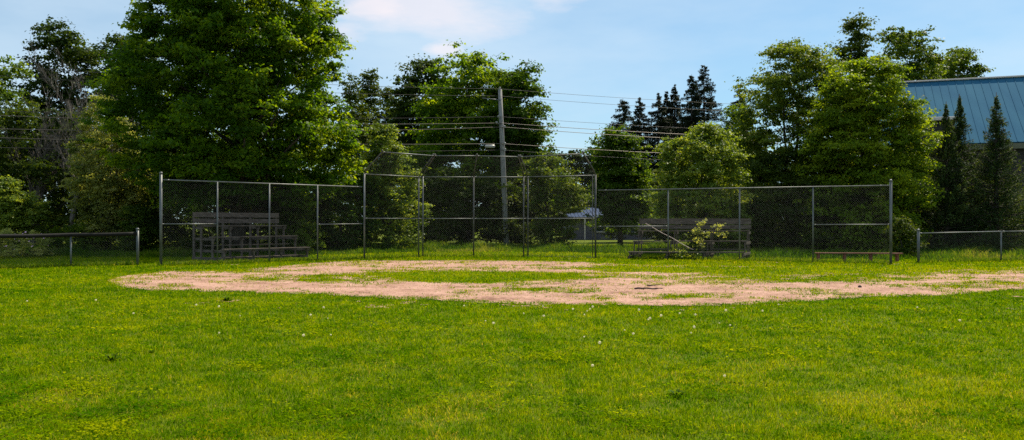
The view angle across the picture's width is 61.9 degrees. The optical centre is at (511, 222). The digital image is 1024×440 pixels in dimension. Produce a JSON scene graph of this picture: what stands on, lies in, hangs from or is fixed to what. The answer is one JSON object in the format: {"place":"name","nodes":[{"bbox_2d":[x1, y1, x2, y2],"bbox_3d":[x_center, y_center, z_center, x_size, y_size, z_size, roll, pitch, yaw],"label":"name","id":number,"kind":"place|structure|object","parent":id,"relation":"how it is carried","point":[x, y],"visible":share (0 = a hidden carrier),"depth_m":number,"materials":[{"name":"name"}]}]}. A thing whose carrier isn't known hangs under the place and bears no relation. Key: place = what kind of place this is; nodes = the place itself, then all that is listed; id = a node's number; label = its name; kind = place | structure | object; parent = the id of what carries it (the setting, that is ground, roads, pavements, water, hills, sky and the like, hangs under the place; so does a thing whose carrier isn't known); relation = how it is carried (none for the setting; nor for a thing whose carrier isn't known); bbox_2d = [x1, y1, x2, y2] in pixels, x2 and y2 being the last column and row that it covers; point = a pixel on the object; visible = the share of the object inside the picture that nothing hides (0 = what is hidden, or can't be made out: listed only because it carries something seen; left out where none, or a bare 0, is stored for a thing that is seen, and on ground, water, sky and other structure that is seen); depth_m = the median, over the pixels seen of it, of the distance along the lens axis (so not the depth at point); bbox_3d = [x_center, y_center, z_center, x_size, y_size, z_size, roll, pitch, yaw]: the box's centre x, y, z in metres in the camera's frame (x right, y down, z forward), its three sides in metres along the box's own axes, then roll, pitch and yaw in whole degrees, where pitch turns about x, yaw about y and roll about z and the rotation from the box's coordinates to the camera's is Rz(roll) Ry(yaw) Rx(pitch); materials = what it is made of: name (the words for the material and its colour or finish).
{"place":"outdoors","nodes":[
{"label":"outdoors","id":0,"kind":"place"},
{"bbox_2d":[0,224,1023,439],"bbox_3d":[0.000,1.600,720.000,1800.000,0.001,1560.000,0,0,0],"label":"ground","id":1,"kind":"structure","parent":0,"point":[625,242],"depth_m":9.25,"materials":[{"name":"green plant"}]},
{"bbox_2d":[0,54,40,212],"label":"poplar tree","id":2,"kind":"object","parent":1,"relation":"on","point":[7,95],"visible":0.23,"depth_m":55.31,"materials":[{"name":"green plant"}]},
{"bbox_2d":[0,175,54,244],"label":"tree","id":3,"kind":"object","parent":1,"relation":"on","point":[12,205],"visible":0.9,"depth_m":42.10,"materials":[{"name":"green plant"}]},
{"bbox_2d":[0,228,56,256],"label":"flowering shrub","id":4,"kind":"object","parent":1,"relation":"on","point":[13,252],"visible":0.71,"depth_m":38.42,"materials":[{"name":"green plant"}]},
{"bbox_2d":[0,85,77,245],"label":"dead tree","id":5,"kind":"object","parent":1,"relation":"on","point":[38,189],"visible":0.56,"depth_m":50.10,"materials":[{"name":"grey plant"}]},
{"bbox_2d":[7,14,107,232],"bbox_3d":[-32.371,-6.658,62.175,9.702,16.758,9.287,0,0,0],"label":"poplar tree","id":6,"kind":"object","parent":1,"relation":"on","point":[76,54],"visible":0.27,"depth_m":60.71,"materials":[{"name":"green plant"}]},
{"bbox_2d":[0,98,124,244],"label":"understory tree","id":7,"kind":"object","parent":1,"relation":"on","point":[34,168],"visible":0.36,"depth_m":49.96,"materials":[{"name":"green plant"}]},
{"bbox_2d":[0,228,138,267],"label":"fence","id":8,"kind":"object","parent":1,"relation":"on","point":[88,235],"visible":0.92,"depth_m":30.89,"materials":[{"name":"metal"}]},
{"bbox_2d":[35,222,116,250],"bbox_3d":[-22.646,0.811,44.040,3.906,1.791,3.534,0,0,0],"label":"shrub","id":9,"kind":"object","parent":1,"relation":"on","point":[73,229],"visible":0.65,"depth_m":43.76,"materials":[{"name":"green plant"}]},
{"bbox_2d":[24,35,140,237],"bbox_3d":[-24.219,-4.500,48.517,5.839,12.229,5.916,0,0,22],"label":"dead tree","id":10,"kind":"object","parent":1,"relation":"on","point":[72,216],"visible":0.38,"depth_m":48.69,"materials":[{"name":"grey plant"}]},
{"bbox_2d":[58,92,155,249],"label":"willow tree","id":11,"kind":"object","parent":1,"relation":"on","point":[94,187],"visible":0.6,"depth_m":45.13,"materials":[{"name":"green plant"}]},
{"bbox_2d":[104,353,119,360],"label":"weed","id":12,"kind":"object","parent":1,"relation":"on","point":[111,357],"visible":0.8,"depth_m":9.79,"materials":[{"name":"green plant"}]},
{"bbox_2d":[79,32,174,217],"bbox_3d":[-25.699,-5.721,57.774,6.915,14.849,7.490,0,0,-41],"label":"poplar tree","id":13,"kind":"object","parent":1,"relation":"on","point":[111,40],"visible":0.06,"depth_m":56.98,"materials":[{"name":"green plant"}]},
{"bbox_2d":[111,203,158,252],"bbox_3d":[-18.779,0.358,42.960,2.719,2.691,2.364,0,0,28],"label":"shrub","id":14,"kind":"object","parent":1,"relation":"on","point":[134,216],"visible":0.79,"depth_m":42.70,"materials":[{"name":"green plant"}]},
{"bbox_2d":[107,200,299,253],"bbox_3d":[-16.062,0.226,46.378,10.882,2.970,10.396,0,0,0],"label":"shrub","id":15,"kind":"object","parent":1,"relation":"on","point":[182,241],"visible":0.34,"depth_m":43.92,"materials":[{"name":"green plant"}]},
{"bbox_2d":[73,0,372,253],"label":"maple tree","id":16,"kind":"object","parent":1,"relation":"on","point":[217,49],"visible":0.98,"depth_m":40.59,"materials":[{"name":"green plant"}]},
{"bbox_2d":[222,296,232,300],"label":"weed","id":17,"kind":"object","parent":1,"relation":"on","point":[227,298],"visible":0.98,"depth_m":17.25,"materials":[{"name":"green plant"}]},
{"bbox_2d":[89,136,369,240],"bbox_3d":[-16.645,-1.886,52.361,17.188,7.391,15.677,0,0,0],"label":"understory tree","id":18,"kind":"object","parent":1,"relation":"on","point":[148,196],"visible":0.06,"depth_m":47.29,"materials":[{"name":"green plant"}]},
{"bbox_2d":[192,212,309,260],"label":"bleachers","id":19,"kind":"object","parent":1,"relation":"on","point":[251,255],"visible":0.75,"depth_m":37.57,"materials":[{"name":"grey wood"}]},
{"bbox_2d":[159,172,361,265],"bbox_3d":[-9.763,-0.098,34.267,8.515,3.595,0.123,0,0,-39],"label":"chain link fence","id":20,"kind":"object","parent":1,"relation":"on","point":[161,215],"visible":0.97,"depth_m":33.48,"materials":[{"name":"metal"}]},
{"bbox_2d":[270,188,326,251],"bbox_3d":[-11.096,-0.065,44.015,3.048,3.557,2.840,0,0,0],"label":"shrub","id":21,"kind":"object","parent":1,"relation":"on","point":[310,228],"visible":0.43,"depth_m":43.65,"materials":[{"name":"green plant"}]},
{"bbox_2d":[290,228,313,254],"bbox_3d":[-10.428,0.967,42.507,1.216,1.471,1.111,0,0,0],"label":"shrub","id":22,"kind":"object","parent":1,"relation":"on","point":[301,239],"visible":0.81,"depth_m":42.39,"materials":[{"name":"green plant"}]},
{"bbox_2d":[298,168,387,250],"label":"understory tree","id":23,"kind":"object","parent":1,"relation":"on","point":[333,237],"visible":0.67,"depth_m":46.70,"materials":[{"name":"green plant"}]},
{"bbox_2d":[337,69,381,204],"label":"poplar tree","id":24,"kind":"object","parent":1,"relation":"on","point":[362,138],"visible":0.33,"depth_m":73.48,"materials":[{"name":"green plant"}]},
{"bbox_2d":[348,67,392,238],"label":"poplar tree","id":25,"kind":"object","parent":1,"relation":"on","point":[368,85],"visible":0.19,"depth_m":77.54,"materials":[{"name":"green plant"}]},
{"bbox_2d":[374,87,403,236],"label":"poplar tree","id":26,"kind":"object","parent":1,"relation":"on","point":[385,92],"visible":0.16,"depth_m":79.80,"materials":[{"name":"green plant"}]},
{"bbox_2d":[354,122,434,248],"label":"willow tree","id":27,"kind":"object","parent":1,"relation":"on","point":[385,133],"visible":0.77,"depth_m":48.44,"materials":[{"name":"green plant"}]},
{"bbox_2d":[0,89,792,239],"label":"woods","id":28,"kind":"object","parent":1,"relation":"on","point":[414,230],"depth_m":82.98,"materials":[{"name":"green plant"}]},
{"bbox_2d":[370,53,479,242],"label":"maple tree","id":29,"kind":"object","parent":1,"relation":"on","point":[402,117],"visible":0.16,"depth_m":66.82,"materials":[{"name":"green plant"}]},
{"bbox_2d":[399,38,539,244],"bbox_3d":[-2.953,-5.667,62.042,11.394,14.758,9.482,0,0,0],"label":"maple tree","id":30,"kind":"object","parent":1,"relation":"on","point":[475,72],"visible":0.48,"depth_m":60.31,"materials":[{"name":"green plant"}]},
{"bbox_2d":[392,163,547,244],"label":"understory tree","id":31,"kind":"object","parent":1,"relation":"on","point":[452,230],"visible":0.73,"depth_m":55.20,"materials":[{"name":"green plant"}]},
{"bbox_2d":[363,150,595,257],"bbox_3d":[-1.340,-0.715,37.947,10.244,4.830,3.370,0,0,0],"label":"backstop","id":32,"kind":"object","parent":1,"relation":"on","point":[473,177],"visible":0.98,"depth_m":39.15,"materials":[{"name":"metal"}]},
{"bbox_2d":[482,87,508,244],"bbox_3d":[-1.039,-3.394,53.952,1.777,10.402,0.466,0,0,0],"label":"utility pole","id":33,"kind":"object","parent":1,"relation":"on","point":[502,126],"visible":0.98,"depth_m":53.87,"materials":[{"name":"wood"}]},
{"bbox_2d":[0,147,657,159],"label":"overhead wire","id":34,"kind":"object","parent":33,"relation":"attached to","point":[364,151],"visible":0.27,"depth_m":53.00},
{"bbox_2d":[12,138,653,152],"bbox_3d":[0.864,-4.737,52.949,89.816,0.757,2.553,0,0,-18],"label":"overhead wire","id":35,"kind":"object","parent":33,"relation":"attached to","point":[402,144],"visible":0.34,"depth_m":53.58,"materials":[{"name":"metal"}]},
{"bbox_2d":[8,66,724,103],"bbox_3d":[0.857,-8.404,52.971,89.815,0.810,2.584,0,0,-18],"label":"overhead wire","id":36,"kind":"object","parent":33,"relation":"attached to","point":[417,87],"visible":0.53,"depth_m":53.06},
{"bbox_2d":[15,111,747,130],"bbox_3d":[0.861,-6.384,52.960,89.815,1.250,2.562,0,0,-18],"label":"overhead wire","id":37,"kind":"object","parent":33,"relation":"attached to","point":[446,117],"visible":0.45,"depth_m":54.01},
{"bbox_2d":[9,76,759,112],"bbox_3d":[0.858,-7.856,52.968,89.815,0.706,2.579,0,0,-18],"label":"overhead wire","id":38,"kind":"object","parent":33,"relation":"attached to","point":[403,94],"visible":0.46,"depth_m":52.62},
{"bbox_2d":[0,115,801,138],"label":"overhead wire","id":39,"kind":"object","parent":33,"relation":"attached to","point":[450,123],"visible":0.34,"depth_m":53.38,"materials":[{"name":"metal"}]},
{"bbox_2d":[14,127,788,143],"bbox_3d":[0.862,-5.428,52.955,89.816,1.277,2.566,0,0,-18],"label":"overhead wire","id":40,"kind":"object","parent":33,"relation":"attached to","point":[410,129],"visible":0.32,"depth_m":53.27,"materials":[{"name":"metal"}]},
{"bbox_2d":[0,273,1023,439],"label":"clover","id":41,"kind":"object","parent":1,"relation":"on","point":[12,394],"visible":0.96,"depth_m":8.96,"materials":[{"name":"green plant"}]},
{"bbox_2d":[0,239,1023,261],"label":"long grass","id":42,"kind":"structure","parent":1,"relation":"on","point":[435,246],"depth_m":42.47,"materials":[{"name":"green plant"}]},
{"bbox_2d":[0,253,1023,268],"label":"fence line grass","id":43,"kind":"structure","parent":1,"relation":"on","point":[278,259],"depth_m":34.47,"materials":[{"name":"green plant"}]},
{"bbox_2d":[471,59,565,244],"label":"maple tree","id":44,"kind":"object","parent":1,"relation":"on","point":[515,81],"visible":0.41,"depth_m":59.10,"materials":[{"name":"green plant"}]},
{"bbox_2d":[515,153,594,246],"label":"tree","id":45,"kind":"object","parent":1,"relation":"on","point":[535,194],"visible":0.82,"depth_m":52.42,"materials":[{"name":"green plant"}]},
{"bbox_2d":[548,151,574,231],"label":"pine tree","id":46,"kind":"object","parent":1,"relation":"on","point":[564,157],"visible":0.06,"depth_m":124.49,"materials":[{"name":"green plant"}]},
{"bbox_2d":[554,149,589,203],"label":"pine tree","id":47,"kind":"object","parent":1,"relation":"on","point":[575,157],"visible":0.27,"depth_m":124.28,"materials":[{"name":"green plant"}]},
{"bbox_2d":[572,152,593,207],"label":"pine tree","id":48,"kind":"object","parent":1,"relation":"on","point":[585,179],"visible":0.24,"depth_m":124.04,"materials":[{"name":"green plant"}]},
{"bbox_2d":[586,143,599,191],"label":"pine tree","id":49,"kind":"object","parent":1,"relation":"on","point":[594,147],"visible":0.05,"depth_m":124.34,"materials":[{"name":"green plant"}]},
{"bbox_2d":[562,207,654,239],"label":"house","id":50,"kind":"structure","parent":1,"relation":"on","point":[583,228],"depth_m":80.71,"materials":[{"name":"grey metal"}]},
{"bbox_2d":[586,99,636,207],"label":"spruce tree","id":51,"kind":"object","parent":1,"relation":"on","point":[626,111],"visible":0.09,"depth_m":95.75,"materials":[{"name":"green plant"}]},
{"bbox_2d":[578,122,659,245],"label":"linden tree","id":52,"kind":"object","parent":1,"relation":"on","point":[627,175],"visible":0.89,"depth_m":57.15,"materials":[{"name":"green plant"}]},
{"bbox_2d":[582,168,695,240],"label":"understory tree","id":53,"kind":"object","parent":1,"relation":"on","point":[654,183],"visible":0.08,"depth_m":68.73,"materials":[{"name":"green plant"}]},
{"bbox_2d":[625,97,662,201],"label":"spruce tree","id":54,"kind":"object","parent":1,"relation":"on","point":[639,114],"visible":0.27,"depth_m":91.61,"materials":[{"name":"green plant"}]},
{"bbox_2d":[639,92,684,235],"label":"spruce tree","id":55,"kind":"object","parent":1,"relation":"on","point":[659,130],"visible":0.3,"depth_m":91.54,"materials":[{"name":"green plant"}]},
{"bbox_2d":[655,91,681,236],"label":"spruce tree","id":56,"kind":"object","parent":1,"relation":"on","point":[667,104],"visible":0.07,"depth_m":93.81,"materials":[{"name":"green plant"}]},
{"bbox_2d":[648,200,693,240],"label":"tree","id":57,"kind":"object","parent":1,"relation":"on","point":[670,233],"visible":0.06,"depth_m":61.38,"materials":[{"name":"green plant"}]},
{"bbox_2d":[662,84,688,235],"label":"spruce tree","id":58,"kind":"object","parent":1,"relation":"on","point":[675,97],"visible":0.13,"depth_m":94.79,"materials":[{"name":"green plant"}]},
{"bbox_2d":[668,388,686,396],"bbox_3d":[1.514,1.565,7.823,0.189,0.070,0.167,0,0,0],"label":"weed","id":59,"kind":"object","parent":1,"relation":"on","point":[678,392],"visible":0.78,"depth_m":7.82,"materials":[{"name":"green plant"}]},
{"bbox_2d":[663,245,707,258],"bbox_3d":[7.535,1.343,37.173,2.059,0.720,1.696,0,0,0],"label":"weed clump","id":60,"kind":"object","parent":1,"relation":"on","point":[680,254],"visible":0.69,"depth_m":37.14,"materials":[{"name":"green plant"}]},
{"bbox_2d":[628,218,750,258],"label":"bleachers","id":61,"kind":"object","parent":1,"relation":"on","point":[712,221],"visible":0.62,"depth_m":38.12,"materials":[{"name":"grey wood"}]},
{"bbox_2d":[672,76,710,206],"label":"spruce tree","id":62,"kind":"object","parent":1,"relation":"on","point":[686,123],"visible":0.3,"depth_m":91.70,"materials":[{"name":"green plant"}]},
{"bbox_2d":[630,120,758,251],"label":"birch tree","id":63,"kind":"object","parent":1,"relation":"on","point":[696,148],"visible":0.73,"depth_m":43.15,"materials":[{"name":"green plant"}]},
{"bbox_2d":[688,219,711,255],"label":"sapling","id":64,"kind":"object","parent":1,"relation":"on","point":[700,224],"visible":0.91,"depth_m":36.95,"materials":[{"name":"green plant"}]},
{"bbox_2d":[679,65,725,205],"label":"spruce tree","id":65,"kind":"object","parent":1,"relation":"on","point":[709,103],"visible":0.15,"depth_m":93.72,"materials":[{"name":"green plant"}]},
{"bbox_2d":[710,223,727,256],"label":"sapling","id":66,"kind":"object","parent":1,"relation":"on","point":[718,229],"visible":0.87,"depth_m":37.10,"materials":[{"name":"green plant"}]},
{"bbox_2d":[711,103,775,228],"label":"birch tree","id":67,"kind":"object","parent":1,"relation":"on","point":[732,109],"visible":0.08,"depth_m":54.83,"materials":[{"name":"green plant"}]},
{"bbox_2d":[598,179,892,262],"bbox_3d":[9.246,0.013,35.577,12.118,3.375,0.125,0,0,28],"label":"chain link fence","id":68,"kind":"object","parent":1,"relation":"on","point":[889,224],"visible":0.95,"depth_m":34.94,"materials":[{"name":"metal"}]},
{"bbox_2d":[721,93,779,185],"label":"spruce tree","id":69,"kind":"object","parent":1,"relation":"on","point":[737,102],"visible":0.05,"depth_m":89.84,"materials":[{"name":"green plant"}]},
{"bbox_2d":[719,37,874,245],"bbox_3d":[16.557,-4.649,50.062,9.337,12.721,8.928,0,0,0],"label":"birch tree","id":70,"kind":"object","parent":1,"relation":"on","point":[800,59],"visible":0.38,"depth_m":48.83,"materials":[{"name":"green plant"}]},
{"bbox_2d":[678,146,943,249],"bbox_3d":[17.637,-1.375,49.683,14.854,6.204,14.013,0,0,-36],"label":"understory tree","id":71,"kind":"object","parent":1,"relation":"on","point":[779,164],"visible":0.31,"depth_m":45.76,"materials":[{"name":"green plant"}]},
{"bbox_2d":[827,7,885,137],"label":"birch tree","id":72,"kind":"object","parent":1,"relation":"on","point":[858,39],"visible":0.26,"depth_m":61.58,"materials":[{"name":"green plant"}]},
{"bbox_2d":[814,252,902,261],"bbox_3d":[14.163,1.429,34.900,3.387,0.422,0.260,0,0,10],"label":"bench","id":73,"kind":"object","parent":1,"relation":"on","point":[870,256],"visible":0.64,"depth_m":34.82,"materials":[{"name":"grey wood"}]},
{"bbox_2d":[787,52,950,251],"bbox_3d":[18.692,-3.590,45.088,7.811,10.634,7.493,0,0,0],"label":"maple tree","id":74,"kind":"object","parent":1,"relation":"on","point":[859,90],"visible":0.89,"depth_m":43.70,"materials":[{"name":"green plant"}]},
{"bbox_2d":[878,213,929,256],"bbox_3d":[17.717,0.634,38.563,2.197,2.142,2.132,0,0,0],"label":"shrub","id":75,"kind":"object","parent":1,"relation":"on","point":[907,243],"visible":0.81,"depth_m":38.28,"materials":[{"name":"green plant"}]},
{"bbox_2d":[871,24,949,81],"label":"birch tree","id":76,"kind":"object","parent":1,"relation":"on","point":[902,44],"visible":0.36,"depth_m":68.78,"materials":[{"name":"green plant"}]},
{"bbox_2d":[879,75,1023,213],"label":"building","id":77,"kind":"structure","parent":1,"relation":"on","point":[977,94],"depth_m":60.78,"materials":[{"name":"blue paint"}]},
{"bbox_2d":[904,104,1006,250],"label":"young spruce","id":78,"kind":"object","parent":1,"relation":"on","point":[944,174],"visible":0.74,"depth_m":44.55,"materials":[{"name":"green plant"}]},
{"bbox_2d":[925,45,995,78],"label":"maple tree","id":79,"kind":"object","parent":1,"relation":"on","point":[955,63],"visible":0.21,"depth_m":82.40,"materials":[{"name":"green plant"}]},
{"bbox_2d":[911,174,1023,243],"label":"understory tree","id":80,"kind":"object","parent":1,"relation":"on","point":[993,201],"visible":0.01,"depth_m":49.36,"materials":[{"name":"green plant"}]},
{"bbox_2d":[920,94,1016,248],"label":"young spruce","id":81,"kind":"object","parent":1,"relation":"on","point":[959,129],"visible":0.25,"depth_m":46.22,"materials":[{"name":"green plant"}]},
{"bbox_2d":[917,229,1023,261],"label":"fence","id":82,"kind":"object","parent":1,"relation":"on","point":[919,248],"visible":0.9,"depth_m":34.47,"materials":[{"name":"metal"}]},
{"bbox_2d":[931,92,1023,250],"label":"young spruce","id":83,"kind":"object","parent":1,"relation":"on","point":[990,175],"visible":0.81,"depth_m":44.68,"materials":[{"name":"green plant"}]},
{"bbox_2d":[1003,189,1023,247],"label":"young spruce","id":84,"kind":"object","parent":1,"relation":"on","point":[1021,221],"visible":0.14,"depth_m":47.36,"materials":[{"name":"green plant"}]},
{"bbox_2d":[0,0,1023,223],"label":"sky","id":85,"kind":"structure","parent":0,"point":[625,50],"materials":[{"name":"blue"}]},
{"bbox_2d":[112,260,1023,309],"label":"infield dirt","id":86,"kind":"structure","parent":0,"point":[396,289],"depth_m":21.29,"materials":[{"name":"beige soil"}]},
{"bbox_2d":[634,287,662,288],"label":"fallen branch","id":87,"kind":"object","parent":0,"point":[646,288],"visible":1,"depth_m":20.25,"materials":[{"name":"wood"}]}
]}

